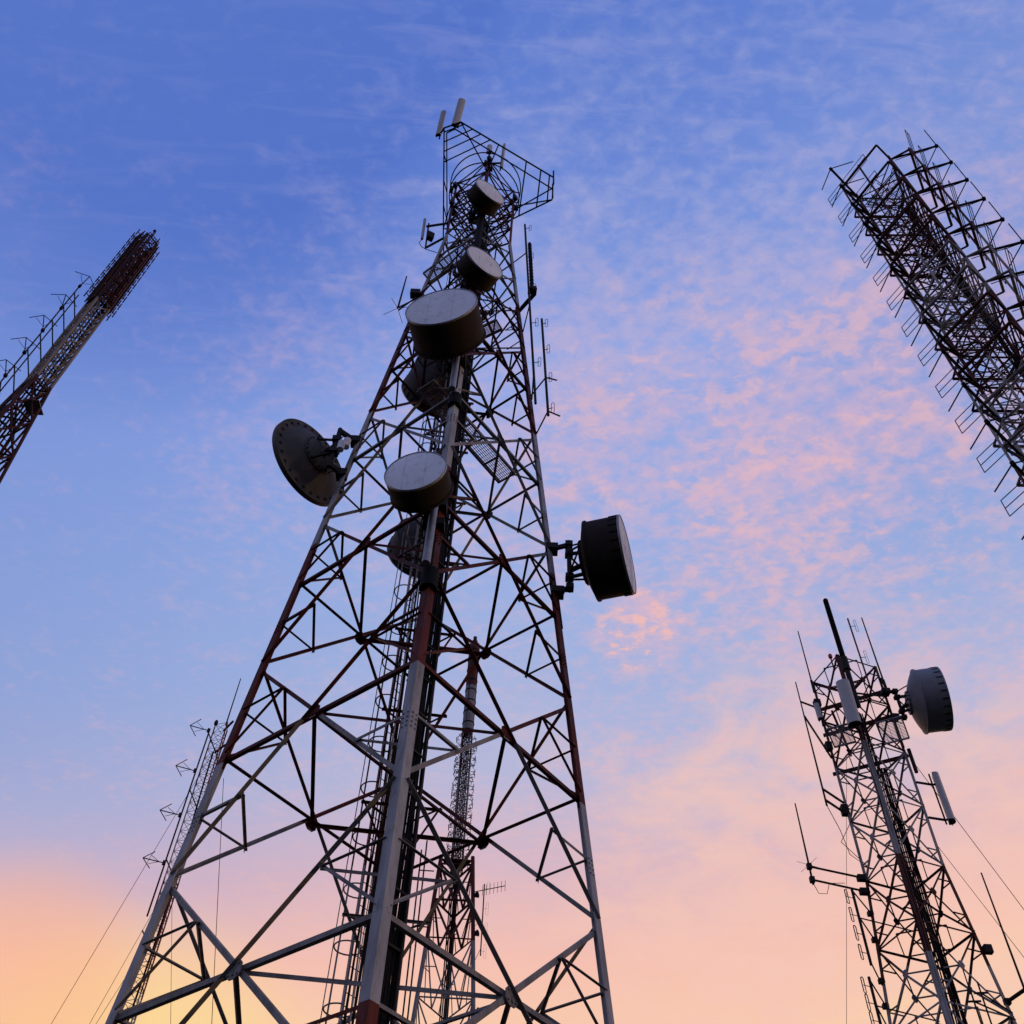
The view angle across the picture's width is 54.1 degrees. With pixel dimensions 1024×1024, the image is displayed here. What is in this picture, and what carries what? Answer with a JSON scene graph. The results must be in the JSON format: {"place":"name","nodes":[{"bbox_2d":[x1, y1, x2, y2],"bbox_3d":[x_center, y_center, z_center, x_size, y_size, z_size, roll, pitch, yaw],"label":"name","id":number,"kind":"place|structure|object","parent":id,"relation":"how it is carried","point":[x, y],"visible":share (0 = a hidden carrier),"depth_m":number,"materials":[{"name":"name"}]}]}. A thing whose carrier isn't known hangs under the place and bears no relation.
{"place":"outdoors","nodes":[
{"label":"outdoors","id":0,"kind":"place"},
{"bbox_2d":[105,121,613,1023],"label":"lattice tower","id":1,"kind":"structure","parent":0,"point":[399,793],"depth_m":25.64,"materials":[{"name":"metal"}]},
{"bbox_2d":[272,418,361,506],"bbox_3d":[-6.587,-2.119,35.466,1.758,3.450,3.450,-29,-58,23],"label":"microwave dish","id":2,"kind":"object","parent":1,"relation":"attached to","point":[311,469],"visible":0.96,"depth_m":34.98,"materials":[{"name":"paint"}]},
{"bbox_2d":[383,276,420,320],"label":"whip antenna","id":3,"kind":"object","parent":1,"relation":"attached to","point":[415,294],"visible":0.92,"depth_m":44.65,"materials":[{"name":"metal"}]},
{"bbox_2d":[387,518,448,577],"bbox_3d":[-3.424,1.480,38.315,2.277,3.741,2.218,23,-54,-15],"label":"microwave dish","id":4,"kind":"object","parent":1,"relation":"attached to","point":[397,537],"visible":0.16,"depth_m":38.47,"materials":[{"name":"metal"}]},
{"bbox_2d":[384,451,453,564],"bbox_3d":[-2.385,0.164,26.032,1.719,3.461,1.898,-6,-52,7],"label":"microwave dish","id":5,"kind":"object","parent":1,"relation":"attached to","point":[419,482],"visible":0.98,"depth_m":25.99,"materials":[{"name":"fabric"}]},
{"bbox_2d":[401,358,464,416],"bbox_3d":[-3.301,-5.653,44.914,2.691,3.948,2.469,26,-55,-18],"label":"microwave dish","id":6,"kind":"object","parent":1,"relation":"attached to","point":[410,380],"visible":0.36,"depth_m":44.69,"materials":[{"name":"metal"}]},
{"bbox_2d":[419,218,447,252],"bbox_3d":[-4.079,-14.354,51.990,1.380,2.830,0.687,3,-52,0],"label":"radio cluster","id":7,"kind":"object","parent":1,"relation":"attached to","point":[430,236],"visible":1,"depth_m":51.74,"materials":[{"name":"plastic"}]},
{"bbox_2d":[435,110,445,139],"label":"panel antenna","id":8,"kind":"object","parent":1,"relation":"on","point":[440,127],"visible":1,"depth_m":54.13,"materials":[{"name":"plastic"}]},
{"bbox_2d":[405,288,485,386],"bbox_3d":[-2.241,-5.780,34.763,2.608,3.907,2.417,-7,-52,8],"label":"microwave dish","id":9,"kind":"object","parent":1,"relation":"attached to","point":[445,324],"visible":0.96,"depth_m":34.28,"materials":[{"name":"fabric"}]},
{"bbox_2d":[452,98,465,130],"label":"panel antenna","id":10,"kind":"object","parent":1,"relation":"on","point":[458,113],"visible":0.77,"depth_m":54.22,"materials":[{"name":"plastic"}]},
{"bbox_2d":[456,246,502,291],"bbox_3d":[-1.649,-9.267,41.158,1.822,3.513,1.796,32,-57,-21],"label":"microwave dish","id":11,"kind":"object","parent":1,"relation":"attached to","point":[479,269],"visible":0.94,"depth_m":41.08,"materials":[{"name":"metal"}]},
{"bbox_2d":[466,179,503,223],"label":"microwave dish","id":12,"kind":"object","parent":1,"relation":"attached to","point":[484,197],"visible":1,"depth_m":48.67,"materials":[{"name":"metal"}]},
{"bbox_2d":[488,143,505,170],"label":"panel antenna","id":13,"kind":"object","parent":1,"relation":"attached to","point":[501,163],"visible":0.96,"depth_m":55.32,"materials":[{"name":"plastic"}]},
{"bbox_2d":[514,224,540,404],"bbox_3d":[0.592,-8.828,44.442,1.145,16.618,1.517,11,-52,-7],"label":"dipole array","id":14,"kind":"object","parent":1,"relation":"attached to","point":[532,349],"visible":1,"depth_m":42.96,"materials":[{"name":"metal"}]},
{"bbox_2d":[520,242,536,311],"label":"collinear antenna","id":15,"kind":"object","parent":1,"relation":"attached to","point":[532,294],"visible":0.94,"depth_m":46.16,"materials":[{"name":"black metal"}]},
{"bbox_2d":[531,318,560,432],"bbox_3d":[1.143,-5.455,40.212,0.753,7.466,1.622,30,-57,-20],"label":"dipole array","id":16,"kind":"object","parent":1,"relation":"attached to","point":[545,377],"visible":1,"depth_m":39.07,"materials":[{"name":"metal"}]},
{"bbox_2d":[545,514,636,628],"bbox_3d":[2.340,2.011,31.597,2.772,3.922,2.639,-12,-53,11],"label":"microwave dish","id":17,"kind":"object","parent":1,"relation":"attached to","point":[605,565],"visible":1,"depth_m":31.06,"materials":[{"name":"metal"}]},
{"bbox_2d":[0,0,1023,1023],"label":"sky","id":18,"kind":"structure","parent":0,"point":[735,384],"materials":[{"name":"blue"}]},
{"bbox_2d":[841,144,1023,486],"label":"lattice tower","id":19,"kind":"structure","parent":0,"point":[985,315],"depth_m":43.42,"materials":[{"name":"metal"}]},
{"bbox_2d":[822,154,866,205],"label":"dipole antenna","id":20,"kind":"object","parent":19,"relation":"attached to","point":[839,177],"visible":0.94,"depth_m":53.31,"materials":[{"name":"metal"}]},
{"bbox_2d":[832,170,878,222],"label":"dipole antenna","id":21,"kind":"object","parent":19,"relation":"attached to","point":[852,197],"visible":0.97,"depth_m":51.42,"materials":[{"name":"metal"}]},
{"bbox_2d":[842,188,891,242],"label":"dipole antenna","id":22,"kind":"object","parent":19,"relation":"attached to","point":[862,214],"visible":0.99,"depth_m":49.50,"materials":[{"name":"metal"}]},
{"bbox_2d":[854,207,905,263],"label":"dipole antenna","id":23,"kind":"object","parent":19,"relation":"attached to","point":[864,223],"visible":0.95,"depth_m":47.64,"materials":[{"name":"metal"}]},
{"bbox_2d":[866,228,920,285],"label":"dipole antenna","id":24,"kind":"object","parent":19,"relation":"attached to","point":[877,244],"visible":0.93,"depth_m":45.73,"materials":[{"name":"metal"}]},
{"bbox_2d":[880,250,937,310],"bbox_3d":[17.299,-10.103,43.961,2.292,0.873,2.113,-9,-53,9],"label":"dipole antenna","id":25,"kind":"object","parent":19,"relation":"attached to","point":[894,270],"visible":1,"depth_m":43.82,"materials":[{"name":"metal"}]},
{"bbox_2d":[889,244,940,273],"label":"dipole antenna","id":26,"kind":"object","parent":19,"relation":"attached to","point":[918,258],"visible":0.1,"depth_m":50.91,"materials":[{"name":"metal"}]},
{"bbox_2d":[895,129,937,181],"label":"dipole antenna","id":27,"kind":"object","parent":19,"relation":"attached to","point":[918,151],"visible":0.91,"depth_m":52.31,"materials":[{"name":"metal"}]},
{"bbox_2d":[894,275,954,336],"bbox_3d":[17.226,-8.592,42.059,2.292,0.873,2.113,-9,-53,9],"label":"dipole antenna","id":28,"kind":"object","parent":19,"relation":"attached to","point":[920,306],"visible":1,"depth_m":41.94,"materials":[{"name":"metal"}]},
{"bbox_2d":[907,145,952,199],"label":"dipole antenna","id":29,"kind":"object","parent":19,"relation":"attached to","point":[950,162],"visible":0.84,"depth_m":50.41,"materials":[{"name":"metal"}]},
{"bbox_2d":[911,301,974,365],"bbox_3d":[17.152,-7.082,40.157,2.292,0.873,2.113,-9,-53,9],"label":"dipole antenna","id":30,"kind":"object","parent":19,"relation":"attached to","point":[930,326],"visible":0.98,"depth_m":39.99,"materials":[{"name":"metal"}]},
{"bbox_2d":[921,162,968,217],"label":"dipole antenna","id":31,"kind":"object","parent":19,"relation":"attached to","point":[965,180],"visible":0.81,"depth_m":48.50,"materials":[{"name":"metal"}]},
{"bbox_2d":[937,180,985,238],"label":"dipole antenna","id":32,"kind":"object","parent":19,"relation":"attached to","point":[982,199],"visible":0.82,"depth_m":46.59,"materials":[{"name":"metal"}]},
{"bbox_2d":[928,331,996,397],"bbox_3d":[17.079,-5.571,38.255,2.292,0.873,2.113,-9,-53,9],"label":"dipole antenna","id":33,"kind":"object","parent":19,"relation":"attached to","point":[954,362],"visible":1,"depth_m":38.13,"materials":[{"name":"metal"}]},
{"bbox_2d":[932,311,992,346],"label":"dipole antenna","id":34,"kind":"object","parent":19,"relation":"attached to","point":[960,338],"visible":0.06,"depth_m":45.51,"materials":[{"name":"metal"}]},
{"bbox_2d":[953,200,1004,259],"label":"dipole antenna","id":35,"kind":"object","parent":19,"relation":"attached to","point":[1001,219],"visible":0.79,"depth_m":44.69,"materials":[{"name":"metal"}]},
{"bbox_2d":[947,344,1013,375],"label":"dipole antenna","id":36,"kind":"object","parent":19,"relation":"attached to","point":[977,366],"visible":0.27,"depth_m":43.55,"materials":[{"name":"metal"}]},
{"bbox_2d":[948,364,1020,433],"bbox_3d":[17.006,-4.061,36.352,2.292,0.873,2.113,-9,-53,9],"label":"dipole antenna","id":37,"kind":"object","parent":19,"relation":"attached to","point":[975,396],"visible":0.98,"depth_m":36.19,"materials":[{"name":"metal"}]},
{"bbox_2d":[964,365,1021,405],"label":"dipole antenna","id":38,"kind":"object","parent":19,"relation":"attached to","point":[1013,368],"visible":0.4,"depth_m":41.59,"materials":[{"name":"metal"}]},
{"bbox_2d":[970,412,1023,472],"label":"dipole antenna","id":39,"kind":"object","parent":19,"relation":"attached to","point":[987,422],"visible":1,"depth_m":34.41,"materials":[{"name":"metal"}]},
{"bbox_2d":[971,222,1023,283],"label":"dipole antenna","id":40,"kind":"object","parent":19,"relation":"attached to","point":[1021,242],"visible":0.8,"depth_m":42.79,"materials":[{"name":"metal"}]},
{"bbox_2d":[983,407,1023,435],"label":"dipole antenna","id":41,"kind":"object","parent":19,"relation":"attached to","point":[1006,419],"visible":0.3,"depth_m":39.76,"materials":[{"name":"metal"}]},
{"bbox_2d":[990,246,1023,306],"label":"dipole antenna","id":42,"kind":"object","parent":19,"relation":"attached to","point":[1016,273],"visible":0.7,"depth_m":40.98,"materials":[{"name":"metal"}]},
{"bbox_2d":[994,460,1023,516],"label":"dipole antenna","id":43,"kind":"object","parent":19,"relation":"attached to","point":[1013,464],"visible":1,"depth_m":32.58,"materials":[{"name":"metal"}]},
{"label":"ground","id":44,"kind":"structure","parent":0,"visible":0},
{"bbox_2d":[0,230,157,482],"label":"lattice tower","id":45,"kind":"structure","parent":44,"relation":"on","point":[32,405],"depth_m":70.46,"materials":[{"name":"metal"}]},
{"bbox_2d":[0,287,78,392],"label":"antenna mast","id":46,"kind":"object","parent":45,"relation":"attached to","point":[17,361],"visible":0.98,"depth_m":69.77,"materials":[{"name":"metal"}]},
{"bbox_2d":[0,359,20,377],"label":"arrow antenna","id":47,"kind":"object","parent":46,"relation":"attached to","point":[5,374],"visible":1,"depth_m":65.27,"materials":[{"name":"metal"}]},
{"bbox_2d":[13,337,39,354],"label":"arrow antenna","id":48,"kind":"object","parent":46,"relation":"attached to","point":[24,351],"visible":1,"depth_m":67.63,"materials":[{"name":"metal"}]},
{"bbox_2d":[29,315,56,332],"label":"arrow antenna","id":49,"kind":"object","parent":46,"relation":"attached to","point":[43,329],"visible":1,"depth_m":70.03,"materials":[{"name":"metal"}]},
{"bbox_2d":[51,294,76,309],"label":"arrow antenna","id":50,"kind":"object","parent":46,"relation":"attached to","point":[61,307],"visible":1,"depth_m":72.72,"materials":[{"name":"metal"}]},
{"bbox_2d":[83,286,100,301],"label":"grid antenna","id":51,"kind":"object","parent":45,"relation":"attached to","point":[93,294],"visible":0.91,"depth_m":78.22,"materials":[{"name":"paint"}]},
{"bbox_2d":[89,279,105,293],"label":"grid antenna","id":52,"kind":"object","parent":45,"relation":"attached to","point":[100,285],"visible":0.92,"depth_m":79.25,"materials":[{"name":"paint"}]},
{"bbox_2d":[95,273,111,286],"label":"grid antenna","id":53,"kind":"object","parent":45,"relation":"attached to","point":[104,279],"visible":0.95,"depth_m":80.24,"materials":[{"name":"paint"}]},
{"bbox_2d":[99,289,116,307],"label":"grid antenna","id":54,"kind":"object","parent":45,"relation":"attached to","point":[111,299],"visible":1,"depth_m":78.40,"materials":[{"name":"paint"}]},
{"bbox_2d":[104,282,121,300],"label":"grid antenna","id":55,"kind":"object","parent":45,"relation":"attached to","point":[116,292],"visible":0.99,"depth_m":79.45,"materials":[{"name":"paint"}]},
{"bbox_2d":[106,259,121,272],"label":"grid antenna","id":56,"kind":"object","parent":45,"relation":"attached to","point":[114,266],"visible":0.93,"depth_m":82.15,"materials":[{"name":"paint"}]},
{"bbox_2d":[111,275,126,292],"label":"grid antenna","id":57,"kind":"object","parent":45,"relation":"attached to","point":[122,286],"visible":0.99,"depth_m":80.44,"materials":[{"name":"paint"}]},
{"bbox_2d":[116,269,131,285],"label":"grid antenna","id":58,"kind":"object","parent":45,"relation":"attached to","point":[126,279],"visible":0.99,"depth_m":81.40,"materials":[{"name":"paint"}]},
{"bbox_2d":[122,262,136,279],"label":"grid antenna","id":59,"kind":"object","parent":45,"relation":"attached to","point":[128,267],"visible":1,"depth_m":82.32,"materials":[{"name":"paint"}]},
{"bbox_2d":[126,256,141,272],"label":"grid antenna","id":60,"kind":"object","parent":45,"relation":"attached to","point":[136,266],"visible":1,"depth_m":83.31,"materials":[{"name":"paint"}]},
{"bbox_2d":[132,250,146,266],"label":"grid antenna","id":61,"kind":"object","parent":45,"relation":"attached to","point":[141,259],"visible":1,"depth_m":84.28,"materials":[{"name":"paint"}]},
{"bbox_2d":[136,244,150,259],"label":"grid antenna","id":62,"kind":"object","parent":45,"relation":"attached to","point":[146,253],"visible":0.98,"depth_m":85.25,"materials":[{"name":"paint"}]},
{"bbox_2d":[141,238,155,253],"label":"grid antenna","id":63,"kind":"object","parent":45,"relation":"attached to","point":[150,247],"visible":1,"depth_m":86.31,"materials":[{"name":"paint"}]},
{"bbox_2d":[144,232,159,247],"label":"grid antenna","id":64,"kind":"object","parent":45,"relation":"attached to","point":[155,241],"visible":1,"depth_m":87.20,"materials":[{"name":"paint"}]},
{"bbox_2d":[126,720,233,1023],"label":"guyed mast","id":65,"kind":"object","parent":44,"relation":"on","point":[161,929],"visible":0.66,"depth_m":52.24,"materials":[{"name":"metal"}]},
{"bbox_2d":[89,912,152,1023],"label":"guy wire","id":66,"kind":"object","parent":65,"relation":"attached to","point":[120,969],"visible":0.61,"depth_m":47.16,"materials":[{"name":"metal"}]},
{"bbox_2d":[51,744,217,1023],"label":"guy wire","id":67,"kind":"object","parent":65,"relation":"attached to","point":[127,895],"visible":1,"depth_m":53.56,"materials":[{"name":"metal"}]},
{"bbox_2d":[142,732,218,956],"bbox_3d":[-17.239,16.987,52.761,0.088,12.428,1.879,-7,-52,8],"label":"antenna mast","id":68,"kind":"object","parent":65,"relation":"attached to","point":[208,734],"visible":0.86,"depth_m":52.38,"materials":[{"name":"metal"}]},
{"bbox_2d":[143,851,165,868],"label":"arrow antenna","id":69,"kind":"object","parent":68,"relation":"attached to","point":[163,862],"visible":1,"depth_m":50.37,"materials":[{"name":"metal"}]},
{"bbox_2d":[160,804,181,820],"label":"arrow antenna","id":70,"kind":"object","parent":68,"relation":"attached to","point":[179,814],"visible":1,"depth_m":52.55,"materials":[{"name":"metal"}]},
{"bbox_2d":[175,759,196,775],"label":"arrow antenna","id":71,"kind":"object","parent":68,"relation":"attached to","point":[194,770],"visible":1,"depth_m":54.76,"materials":[{"name":"metal"}]},
{"bbox_2d":[190,719,210,735],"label":"arrow antenna","id":72,"kind":"object","parent":68,"relation":"attached to","point":[208,729],"visible":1,"depth_m":56.95,"materials":[{"name":"metal"}]},
{"bbox_2d":[225,678,240,725],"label":"whip antenna","id":73,"kind":"object","parent":65,"relation":"attached to","point":[232,703],"visible":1,"depth_m":60.38,"materials":[{"name":"metal"}]},
{"bbox_2d":[211,778,223,1023],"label":"guy wire","id":74,"kind":"object","parent":44,"relation":"attached to","point":[217,900],"visible":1,"depth_m":22.17,"materials":[{"name":"metal"}]},
{"bbox_2d":[401,840,433,1023],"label":"antenna mast","id":75,"kind":"object","parent":44,"relation":"on","point":[419,870],"visible":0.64,"depth_m":82.82,"materials":[{"name":"metal"}]},
{"bbox_2d":[411,636,479,1023],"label":"lattice tower","id":76,"kind":"structure","parent":44,"relation":"on","point":[451,929],"depth_m":127.65,"materials":[{"name":"black metal"}]},
{"bbox_2d":[475,882,489,959],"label":"dipole array","id":77,"kind":"object","parent":76,"relation":"attached to","point":[483,908],"visible":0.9,"depth_m":125.73,"materials":[{"name":"metal"}]},
{"bbox_2d":[475,880,505,895],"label":"yagi antenna","id":78,"kind":"object","parent":76,"relation":"attached to","point":[497,887],"visible":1,"depth_m":128.63,"materials":[{"name":"metal"}]},
{"bbox_2d":[813,654,1016,1023],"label":"lattice tower","id":79,"kind":"structure","parent":44,"relation":"on","point":[918,903],"depth_m":42.54,"materials":[{"name":"metal"}]},
{"bbox_2d":[797,631,815,692],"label":"whip antenna","id":80,"kind":"object","parent":79,"relation":"attached to","point":[812,685],"visible":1,"depth_m":52.31,"materials":[{"name":"metal"}]},
{"bbox_2d":[813,702,823,726],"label":"panel antenna","id":81,"kind":"object","parent":79,"relation":"attached to","point":[818,712],"visible":1,"depth_m":48.95,"materials":[{"name":"plastic"}]},
{"bbox_2d":[795,682,849,816],"bbox_3d":[14.932,11.326,48.548,1.322,7.574,0.395,15,-53,-10],"label":"pole antenna","id":82,"kind":"object","parent":79,"relation":"attached to","point":[843,809],"visible":0.93,"depth_m":48.12,"materials":[{"name":"metal"}]},
{"bbox_2d":[794,803,870,895],"bbox_3d":[13.747,14.666,43.720,3.134,4.431,1.245,3,-52,0],"label":"whip antenna","id":83,"kind":"object","parent":79,"relation":"attached to","point":[864,891],"visible":1,"depth_m":42.90,"materials":[{"name":"metal"}]},
{"bbox_2d":[823,598,860,707],"bbox_3d":[16.334,7.008,50.131,0.365,7.288,0.705,20,-53,-13],"label":"collinear antenna","id":84,"kind":"object","parent":79,"relation":"attached to","point":[845,665],"visible":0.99,"depth_m":49.73,"materials":[{"name":"black metal"}]},
{"bbox_2d":[846,754,846,1023],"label":"guy wire","id":85,"kind":"object","parent":79,"relation":"attached to","point":[846,896],"visible":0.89,"depth_m":43.12,"materials":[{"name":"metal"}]},
{"bbox_2d":[836,679,861,732],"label":"panel antenna","id":86,"kind":"object","parent":79,"relation":"attached to","point":[849,706],"visible":1,"depth_m":46.38,"materials":[{"name":"plastic"}]},
{"bbox_2d":[827,806,879,869],"bbox_3d":[15.687,14.018,44.197,2.571,2.923,1.614,-36,-61,26],"label":"slack cable","id":87,"kind":"object","parent":79,"relation":"attached to","point":[845,833],"visible":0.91,"depth_m":44.79,"materials":[{"name":"black rubber"}]},
{"bbox_2d":[847,618,870,708],"bbox_3d":[17.966,7.947,52.916,0.357,5.102,1.891,20,-54,-13],"label":"dipole array","id":88,"kind":"object","parent":79,"relation":"attached to","point":[850,626],"visible":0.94,"depth_m":52.28,"materials":[{"name":"metal"}]},
{"bbox_2d":[857,692,887,696],"bbox_3d":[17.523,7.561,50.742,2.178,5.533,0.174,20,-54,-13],"label":"support arm","id":89,"kind":"object","parent":79,"relation":"attached to","point":[868,694],"visible":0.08,"depth_m":49.03,"materials":[{"name":"paint"}]},
{"bbox_2d":[861,617,888,692],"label":"whip antenna","id":90,"kind":"object","parent":79,"relation":"attached to","point":[882,679],"visible":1,"depth_m":50.60,"materials":[{"name":"metal"}]},
{"bbox_2d":[844,887,910,985],"bbox_3d":[14.579,17.234,40.464,2.898,3.233,1.489,18,-53,-12],"label":"dipole array","id":91,"kind":"object","parent":79,"relation":"attached to","point":[873,940],"visible":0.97,"depth_m":40.16,"materials":[{"name":"metal"}]},
{"bbox_2d":[860,976,939,1023],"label":"dipole array","id":92,"kind":"object","parent":79,"relation":"attached to","point":[884,1006],"visible":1,"depth_m":37.42,"materials":[{"name":"metal"}]},
{"bbox_2d":[907,748,917,772],"bbox_3d":[18.479,11.475,46.280,0.166,1.300,0.166,-15,-54,14],"label":"cable coupler","id":93,"kind":"object","parent":79,"relation":"attached to","point":[914,766],"visible":1,"depth_m":46.19,"materials":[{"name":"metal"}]},
{"bbox_2d":[880,667,953,747],"bbox_3d":[19.571,9.585,48.460,2.792,4.178,3.157,-10,-53,10],"label":"microwave dish","id":94,"kind":"object","parent":79,"relation":"attached to","point":[927,704],"visible":0.99,"depth_m":47.74,"materials":[{"name":"metal"}]},
{"bbox_2d":[916,771,955,825],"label":"panel antenna","id":95,"kind":"object","parent":79,"relation":"attached to","point":[945,803],"visible":1,"depth_m":44.73,"materials":[{"name":"plastic"}]},
{"bbox_2d":[906,752,1023,909],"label":"guy wire","id":96,"kind":"object","parent":79,"relation":"attached to","point":[977,847],"visible":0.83,"depth_m":44.01,"materials":[{"name":"metal"}]},
{"bbox_2d":[939,848,1023,956],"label":"guy wire","id":97,"kind":"object","parent":79,"relation":"attached to","point":[982,903],"visible":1,"depth_m":38.57,"materials":[{"name":"metal"}]},
{"bbox_2d":[982,944,993,954],"bbox_3d":[18.530,17.032,39.058,0.300,0.320,0.240,3,-52,0],"label":"junction box","id":98,"kind":"object","parent":79,"relation":"attached to","point":[988,949],"visible":1,"depth_m":38.98,"materials":[{"name":"metal"}]},
{"bbox_2d":[967,990,1015,1023],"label":"whip antenna","id":99,"kind":"object","parent":79,"relation":"attached to","point":[975,1002],"visible":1,"depth_m":36.46,"materials":[{"name":"metal"}]},
{"bbox_2d":[974,982,1012,1023],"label":"whip antenna","id":100,"kind":"object","parent":79,"relation":"attached to","point":[984,993],"visible":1,"depth_m":36.52,"materials":[{"name":"metal"}]},
{"bbox_2d":[981,872,1023,1005],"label":"whip antenna","id":101,"kind":"object","parent":79,"relation":"attached to","point":[1008,1001],"visible":1,"depth_m":37.61,"materials":[{"name":"metal"}]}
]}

